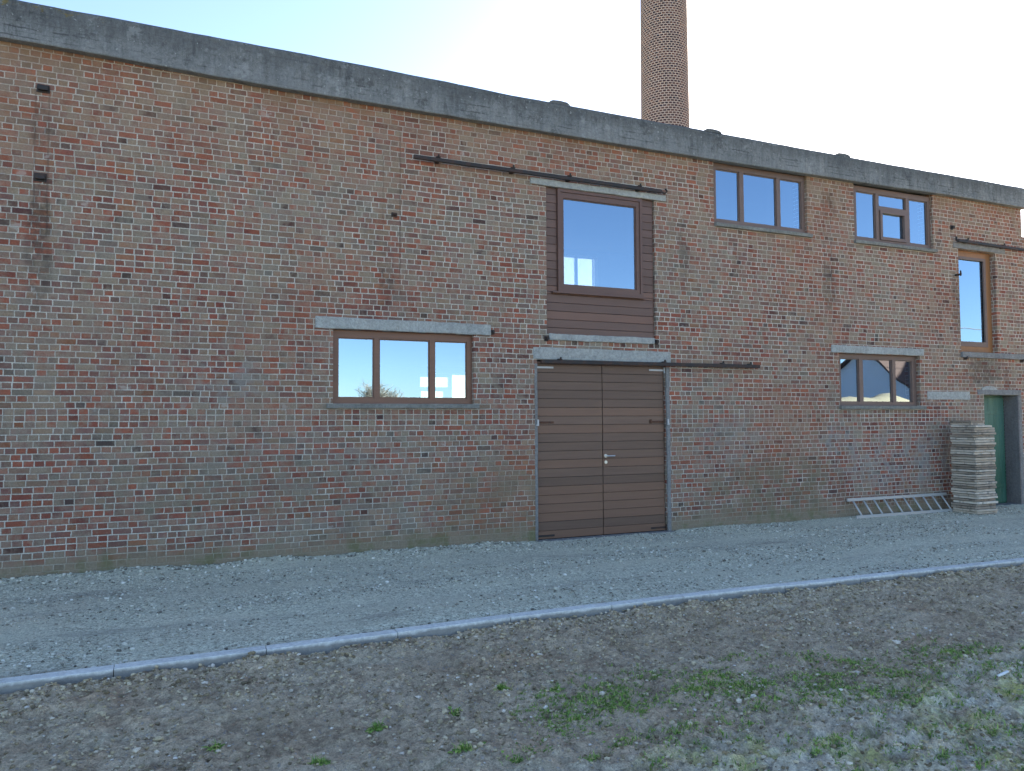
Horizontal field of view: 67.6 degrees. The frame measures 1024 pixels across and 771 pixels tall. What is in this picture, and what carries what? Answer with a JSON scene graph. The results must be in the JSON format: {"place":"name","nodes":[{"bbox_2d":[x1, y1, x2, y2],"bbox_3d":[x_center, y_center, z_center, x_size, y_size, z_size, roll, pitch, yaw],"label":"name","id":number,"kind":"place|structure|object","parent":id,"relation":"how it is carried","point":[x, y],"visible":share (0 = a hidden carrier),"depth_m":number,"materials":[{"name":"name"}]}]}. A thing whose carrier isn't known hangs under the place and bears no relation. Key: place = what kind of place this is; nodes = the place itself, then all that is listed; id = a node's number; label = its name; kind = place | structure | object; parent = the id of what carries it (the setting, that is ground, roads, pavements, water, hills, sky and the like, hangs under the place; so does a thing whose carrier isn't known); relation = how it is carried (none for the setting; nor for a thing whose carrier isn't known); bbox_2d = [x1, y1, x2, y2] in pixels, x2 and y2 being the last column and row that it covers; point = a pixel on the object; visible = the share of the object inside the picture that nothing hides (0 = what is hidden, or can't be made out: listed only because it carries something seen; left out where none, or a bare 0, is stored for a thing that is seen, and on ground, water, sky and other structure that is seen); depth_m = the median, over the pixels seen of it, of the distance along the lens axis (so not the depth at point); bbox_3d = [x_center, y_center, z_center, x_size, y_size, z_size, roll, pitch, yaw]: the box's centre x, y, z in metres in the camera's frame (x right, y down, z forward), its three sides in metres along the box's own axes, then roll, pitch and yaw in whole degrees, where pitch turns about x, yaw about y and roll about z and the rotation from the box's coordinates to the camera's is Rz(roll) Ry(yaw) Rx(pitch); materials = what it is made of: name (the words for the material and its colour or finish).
{"place":"outdoors","nodes":[
{"label":"outdoors","id":0,"kind":"place"},
{"bbox_2d":[0,564,1023,770],"bbox_3d":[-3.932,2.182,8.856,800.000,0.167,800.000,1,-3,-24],"label":"soil ground","id":1,"kind":"structure","parent":0,"point":[296,733],"depth_m":4.79,"materials":[{"name":"brown soil"}]},
{"bbox_2d":[200,739,224,752],"bbox_3d":[-1.613,1.946,4.144,0.109,0.065,0.109,-1,-3,19],"label":"weed clump","id":2,"kind":"object","parent":1,"relation":"on","point":[215,746],"visible":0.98,"depth_m":4.13,"materials":[{"name":"green plant"}]},
{"bbox_2d":[306,754,330,765],"bbox_3d":[-1.001,1.955,3.973,0.134,0.070,0.156,-3,-3,42],"label":"weed clump","id":3,"kind":"object","parent":1,"relation":"on","point":[321,762],"visible":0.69,"depth_m":3.98,"materials":[{"name":"green plant"}]},
{"bbox_2d":[365,716,387,732],"bbox_3d":[-0.778,1.956,4.414,0.151,0.078,0.126,1,-3,-24],"label":"weed clump","id":4,"kind":"object","parent":1,"relation":"on","point":[376,727],"visible":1,"depth_m":4.39,"materials":[{"name":"green plant"}]},
{"bbox_2d":[448,705,461,715],"bbox_3d":[-0.354,1.974,4.634,0.105,0.068,0.124,-2,-3,40],"label":"weed clump","id":5,"kind":"object","parent":1,"relation":"on","point":[455,712],"visible":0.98,"depth_m":4.62,"materials":[{"name":"green plant"}]},
{"bbox_2d":[448,740,486,753],"bbox_3d":[-0.247,1.939,4.116,0.225,0.076,0.125,1,-3,-24],"label":"weed clump","id":6,"kind":"object","parent":1,"relation":"on","point":[465,748],"visible":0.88,"depth_m":4.10,"materials":[{"name":"green plant"}]},
{"bbox_2d":[493,683,512,690],"bbox_3d":[-0.053,1.952,4.977,0.125,0.073,0.120,-1,-3,20],"label":"weed clump","id":7,"kind":"object","parent":1,"relation":"on","point":[501,686],"visible":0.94,"depth_m":4.96,"materials":[{"name":"green plant"}]},
{"bbox_2d":[0,0,1023,578],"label":"brick warehouse","id":8,"kind":"structure","parent":1,"relation":"on","point":[250,294],"depth_m":10.32,"materials":[{"name":"brick"}]},
{"bbox_2d":[326,330,479,408],"bbox_3d":[-1.423,-0.198,10.128,2.054,1.012,0.214,1,-3,-24],"label":"window","id":9,"kind":"structure","parent":8,"relation":"in","point":[375,401],"depth_m":10.11,"materials":[{"name":"brown wood"}]},
{"bbox_2d":[420,373,464,397],"bbox_3d":[-1.458,0.317,17.841,1.516,1.186,0.070,1,-3,-24],"label":"window","id":10,"kind":"structure","parent":8,"relation":"in","point":[446,391],"depth_m":17.77,"materials":[{"name":"blue glass"}]},
{"bbox_2d":[536,361,602,538],"bbox_3d":[0.834,0.923,11.052,1.116,2.525,0.147,1,-3,-24],"label":"door leaf","id":11,"kind":"structure","parent":8,"relation":"in","point":[569,410],"depth_m":11.08,"materials":[{"name":"wood"}]},
{"bbox_2d":[564,255,595,285],"bbox_3d":[1.447,-2.506,19.256,1.496,1.526,0.070,1,-3,-24],"label":"window","id":12,"kind":"structure","parent":8,"relation":"in","point":[576,258],"depth_m":19.34,"materials":[{"name":"blue glass"}]},
{"bbox_2d":[551,188,644,298],"bbox_3d":[1.282,-2.091,11.391,1.570,1.538,0.120,1,-3,-24],"label":"window","id":13,"kind":"structure","parent":8,"relation":"in","point":[566,194],"depth_m":11.38,"materials":[{"name":"brown wood"}]},
{"bbox_2d":[601,365,669,533],"bbox_3d":[1.873,0.938,11.510,1.130,2.525,0.147,1,-3,-24],"label":"door leaf","id":14,"kind":"structure","parent":8,"relation":"in","point":[633,492],"depth_m":11.51,"materials":[{"name":"wood"}]},
{"bbox_2d":[713,162,812,237],"bbox_3d":[4.152,-3.060,12.712,2.039,1.067,0.193,1,-3,-24],"label":"window","id":15,"kind":"structure","parent":8,"relation":"in","point":[740,224],"depth_m":12.72,"materials":[{"name":"brown wood"}]},
{"bbox_2d":[839,354,926,408],"bbox_3d":[6.564,-0.060,13.647,2.093,0.971,0.219,1,-3,-24],"label":"window","id":16,"kind":"structure","parent":8,"relation":"in","point":[859,403],"depth_m":13.71,"materials":[{"name":"brown wood"}]},
{"bbox_2d":[853,185,937,252],"bbox_3d":[6.946,-3.019,13.943,2.069,1.067,0.192,1,-3,-24],"label":"window","id":17,"kind":"structure","parent":8,"relation":"in","point":[878,211],"depth_m":13.94,"materials":[{"name":"brown wood"}]},
{"bbox_2d":[958,250,992,352],"bbox_3d":[8.921,-1.611,14.859,1.056,1.966,0.087,1,-3,-24],"label":"window","id":18,"kind":"structure","parent":8,"relation":"in","point":[986,346],"depth_m":14.97,"materials":[{"name":"brown wood"}]},
{"bbox_2d":[984,396,1006,502],"bbox_3d":[9.404,1.267,15.105,0.970,2.138,0.068,1,-3,-24],"label":"green door","id":19,"kind":"structure","parent":8,"relation":"in","point":[993,405],"depth_m":15.20,"materials":[{"name":"paint"}]},
{"bbox_2d":[551,683,565,692],"bbox_3d":[0.297,1.997,5.039,0.119,0.068,0.097,1,-3,-24],"label":"weed clump","id":20,"kind":"object","parent":1,"relation":"on","point":[556,688],"visible":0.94,"depth_m":5.03,"materials":[{"name":"green plant"}]},
{"bbox_2d":[640,0,689,127],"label":"factory chimney","id":21,"kind":"object","parent":1,"relation":"on","point":[664,62],"visible":0.25,"depth_m":21.95,"materials":[{"name":"brick"}]},
{"bbox_2d":[498,633,1023,770],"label":"ground weeds","id":22,"kind":"object","parent":1,"relation":"on","point":[837,739],"visible":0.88,"depth_m":4.81,"materials":[{"name":"green plant"}]},
{"bbox_2d":[997,670,1008,676],"bbox_3d":[3.284,1.926,5.118,0.083,0.041,0.022,0,-3,-9],"label":"plastic scrap","id":23,"kind":"object","parent":1,"relation":"on","point":[1003,673],"visible":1,"depth_m":5.11,"materials":[{"name":"white plastic"}]},
{"bbox_2d":[0,504,1023,677],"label":"gravel road","id":24,"kind":"structure","parent":0,"point":[377,615],"depth_m":8.00,"materials":[{"name":"grey gravel"}]},
{"bbox_2d":[0,558,1023,694],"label":"kerb","id":25,"kind":"structure","parent":24,"relation":"on","point":[9,685],"depth_m":6.23,"materials":[{"name":"concrete"}]},
{"bbox_2d":[847,492,953,518],"bbox_3d":[6.888,2.105,13.470,2.460,0.322,0.211,1,-3,-24],"label":"aluminium ladder","id":26,"kind":"object","parent":24,"relation":"on","point":[894,498],"visible":0.94,"depth_m":13.42,"materials":[{"name":"silver metal"}]},
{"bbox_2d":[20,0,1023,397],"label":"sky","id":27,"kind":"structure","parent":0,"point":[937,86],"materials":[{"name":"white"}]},
{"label":"concrete slab","id":28,"kind":"object","parent":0,"visible":0},
{"bbox_2d":[953,509,996,513],"bbox_3d":[8.287,2.248,13.702,0.535,0.038,0.474,1,-3,-24],"label":"concrete slab","id":29,"kind":"object","parent":28,"relation":"on","point":[971,512],"depth_m":13.53,"materials":[{"name":"grey concrete"}]},
{"bbox_2d":[953,507,997,511],"bbox_3d":[8.278,2.204,13.671,0.535,0.040,0.473,1,-3,-23],"label":"concrete slab","id":30,"kind":"object","parent":29,"relation":"on","point":[979,510],"depth_m":13.50,"materials":[{"name":"grey concrete"}]},
{"bbox_2d":[951,505,995,508],"bbox_3d":[8.263,2.161,13.693,0.536,0.040,0.475,1,-3,-22],"label":"concrete slab","id":31,"kind":"object","parent":30,"relation":"on","point":[972,507],"depth_m":13.51,"materials":[{"name":"grey concrete"}]},
{"bbox_2d":[951,502,995,506],"bbox_3d":[8.257,2.118,13.700,0.535,0.038,0.476,1,-3,-25],"label":"concrete slab","id":32,"kind":"object","parent":31,"relation":"on","point":[966,504],"depth_m":13.53,"materials":[{"name":"grey concrete"}]},
{"bbox_2d":[953,500,997,504],"bbox_3d":[8.293,2.074,13.684,0.537,0.042,0.475,1,-3,-23],"label":"concrete slab","id":33,"kind":"object","parent":32,"relation":"on","point":[977,503],"depth_m":13.51,"materials":[{"name":"grey concrete"}]},
{"bbox_2d":[951,497,995,501],"bbox_3d":[8.261,2.030,13.705,0.536,0.040,0.473,1,-3,-23],"label":"concrete slab","id":34,"kind":"object","parent":33,"relation":"on","point":[972,500],"depth_m":13.54,"materials":[{"name":"grey concrete"}]},
{"bbox_2d":[954,495,997,498],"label":"concrete slab","id":35,"kind":"object","parent":34,"relation":"on","point":[971,497],"depth_m":13.53,"materials":[{"name":"grey concrete"}]},
{"bbox_2d":[953,492,996,496],"bbox_3d":[8.285,1.945,13.698,0.533,0.040,0.476,1,-3,-24],"label":"concrete slab","id":36,"kind":"object","parent":35,"relation":"on","point":[977,495],"depth_m":13.51,"materials":[{"name":"grey concrete"}]},
{"bbox_2d":[951,490,995,493],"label":"concrete slab","id":37,"kind":"object","parent":36,"relation":"on","point":[968,492],"depth_m":13.54,"materials":[{"name":"grey concrete"}]},
{"bbox_2d":[951,488,994,491],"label":"concrete slab","id":38,"kind":"object","parent":37,"relation":"on","point":[972,490],"depth_m":13.53,"materials":[{"name":"grey concrete"}]},
{"bbox_2d":[953,485,996,488],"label":"concrete slab","id":39,"kind":"object","parent":38,"relation":"on","point":[970,487],"depth_m":13.56,"materials":[{"name":"grey concrete"}]},
{"bbox_2d":[951,483,995,486],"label":"concrete slab","id":40,"kind":"object","parent":39,"relation":"on","point":[971,485],"depth_m":13.53,"materials":[{"name":"grey concrete"}]},
{"bbox_2d":[952,480,996,484],"bbox_3d":[8.294,1.727,13.714,0.533,0.042,0.476,1,-3,-23],"label":"concrete slab","id":41,"kind":"object","parent":40,"relation":"on","point":[977,483],"depth_m":13.55,"materials":[{"name":"grey concrete"}]},
{"bbox_2d":[951,478,994,481],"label":"concrete slab","id":42,"kind":"object","parent":41,"relation":"on","point":[971,480],"depth_m":13.54,"materials":[{"name":"grey concrete"}]},
{"bbox_2d":[951,476,994,478],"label":"concrete slab","id":43,"kind":"object","parent":42,"relation":"on","point":[966,477],"depth_m":13.55,"materials":[{"name":"grey concrete"}]},
{"bbox_2d":[952,473,995,476],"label":"concrete slab","id":44,"kind":"object","parent":43,"relation":"on","point":[971,475],"depth_m":13.55,"materials":[{"name":"grey concrete"}]},
{"bbox_2d":[952,471,995,474],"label":"concrete slab","id":45,"kind":"object","parent":44,"relation":"on","point":[975,473],"depth_m":13.55,"materials":[{"name":"grey concrete"}]},
{"bbox_2d":[951,469,994,471],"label":"concrete slab","id":46,"kind":"object","parent":45,"relation":"on","point":[972,470],"depth_m":13.56,"materials":[{"name":"grey concrete"}]},
{"bbox_2d":[952,466,996,469],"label":"concrete slab","id":47,"kind":"object","parent":46,"relation":"on","point":[973,468],"depth_m":13.54,"materials":[{"name":"grey concrete"}]},
{"bbox_2d":[951,464,995,466],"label":"concrete slab","id":48,"kind":"object","parent":47,"relation":"on","point":[988,465],"depth_m":13.58,"materials":[{"name":"grey concrete"}]},
{"bbox_2d":[951,462,994,464],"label":"concrete slab","id":49,"kind":"object","parent":48,"relation":"on","point":[976,463],"depth_m":13.55,"materials":[{"name":"grey concrete"}]},
{"bbox_2d":[951,459,995,461],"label":"concrete slab","id":50,"kind":"object","parent":49,"relation":"on","point":[963,460],"depth_m":13.59,"materials":[{"name":"grey concrete"}]},
{"bbox_2d":[951,457,995,459],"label":"concrete slab","id":51,"kind":"object","parent":50,"relation":"on","point":[977,458],"depth_m":13.53,"materials":[{"name":"grey concrete"}]},
{"bbox_2d":[952,454,995,456],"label":"concrete slab","id":52,"kind":"object","parent":51,"relation":"on","point":[976,455],"depth_m":13.60,"materials":[{"name":"grey concrete"}]},
{"bbox_2d":[950,451,994,454],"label":"concrete slab","id":53,"kind":"object","parent":52,"relation":"on","point":[969,453],"depth_m":13.55,"materials":[{"name":"grey concrete"}]},
{"bbox_2d":[951,449,994,451],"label":"concrete slab","id":54,"kind":"object","parent":53,"relation":"on","point":[964,450],"depth_m":13.57,"materials":[{"name":"grey concrete"}]},
{"bbox_2d":[950,447,993,449],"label":"concrete slab","id":55,"kind":"object","parent":54,"relation":"on","point":[974,448],"depth_m":13.60,"materials":[{"name":"grey concrete"}]},
{"bbox_2d":[951,444,994,446],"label":"concrete slab","id":56,"kind":"object","parent":55,"relation":"on","point":[959,445],"depth_m":13.56,"materials":[{"name":"grey concrete"}]},
{"bbox_2d":[951,442,995,444],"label":"concrete slab","id":57,"kind":"object","parent":56,"relation":"on","point":[974,443],"depth_m":13.57,"materials":[{"name":"grey concrete"}]},
{"bbox_2d":[950,439,994,441],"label":"concrete slab","id":58,"kind":"object","parent":57,"relation":"on","point":[963,440],"depth_m":13.60,"materials":[{"name":"grey concrete"}]},
{"bbox_2d":[950,437,994,439],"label":"concrete slab","id":59,"kind":"object","parent":58,"relation":"on","point":[976,438],"depth_m":13.59,"materials":[{"name":"grey concrete"}]},
{"bbox_2d":[949,435,993,436],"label":"concrete slab","id":60,"kind":"object","parent":59,"relation":"on","point":[971,435],"depth_m":13.57,"materials":[{"name":"grey concrete"}]},
{"bbox_2d":[952,432,995,434],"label":"concrete slab","id":61,"kind":"object","parent":60,"relation":"on","point":[974,433],"depth_m":13.60,"materials":[{"name":"grey concrete"}]},
{"bbox_2d":[951,430,994,431],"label":"concrete slab","id":62,"kind":"object","parent":61,"relation":"on","point":[972,430],"depth_m":13.58,"materials":[{"name":"grey concrete"}]},
{"bbox_2d":[950,427,994,429],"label":"concrete slab","id":63,"kind":"object","parent":62,"relation":"on","point":[972,428],"depth_m":13.62,"materials":[{"name":"grey concrete"}]},
{"bbox_2d":[951,425,991,426],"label":"concrete slab","id":64,"kind":"object","parent":63,"relation":"on","point":[971,425],"depth_m":13.55,"materials":[{"name":"grey concrete"}]},
{"bbox_2d":[950,423,983,424],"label":"concrete slab","id":65,"kind":"object","parent":64,"relation":"on","point":[966,423],"depth_m":13.60,"materials":[{"name":"grey concrete"}]},
{"bbox_2d":[950,420,982,422],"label":"concrete slab","id":66,"kind":"object","parent":65,"relation":"on","point":[967,421],"depth_m":13.60,"materials":[{"name":"grey concrete"}]}
]}

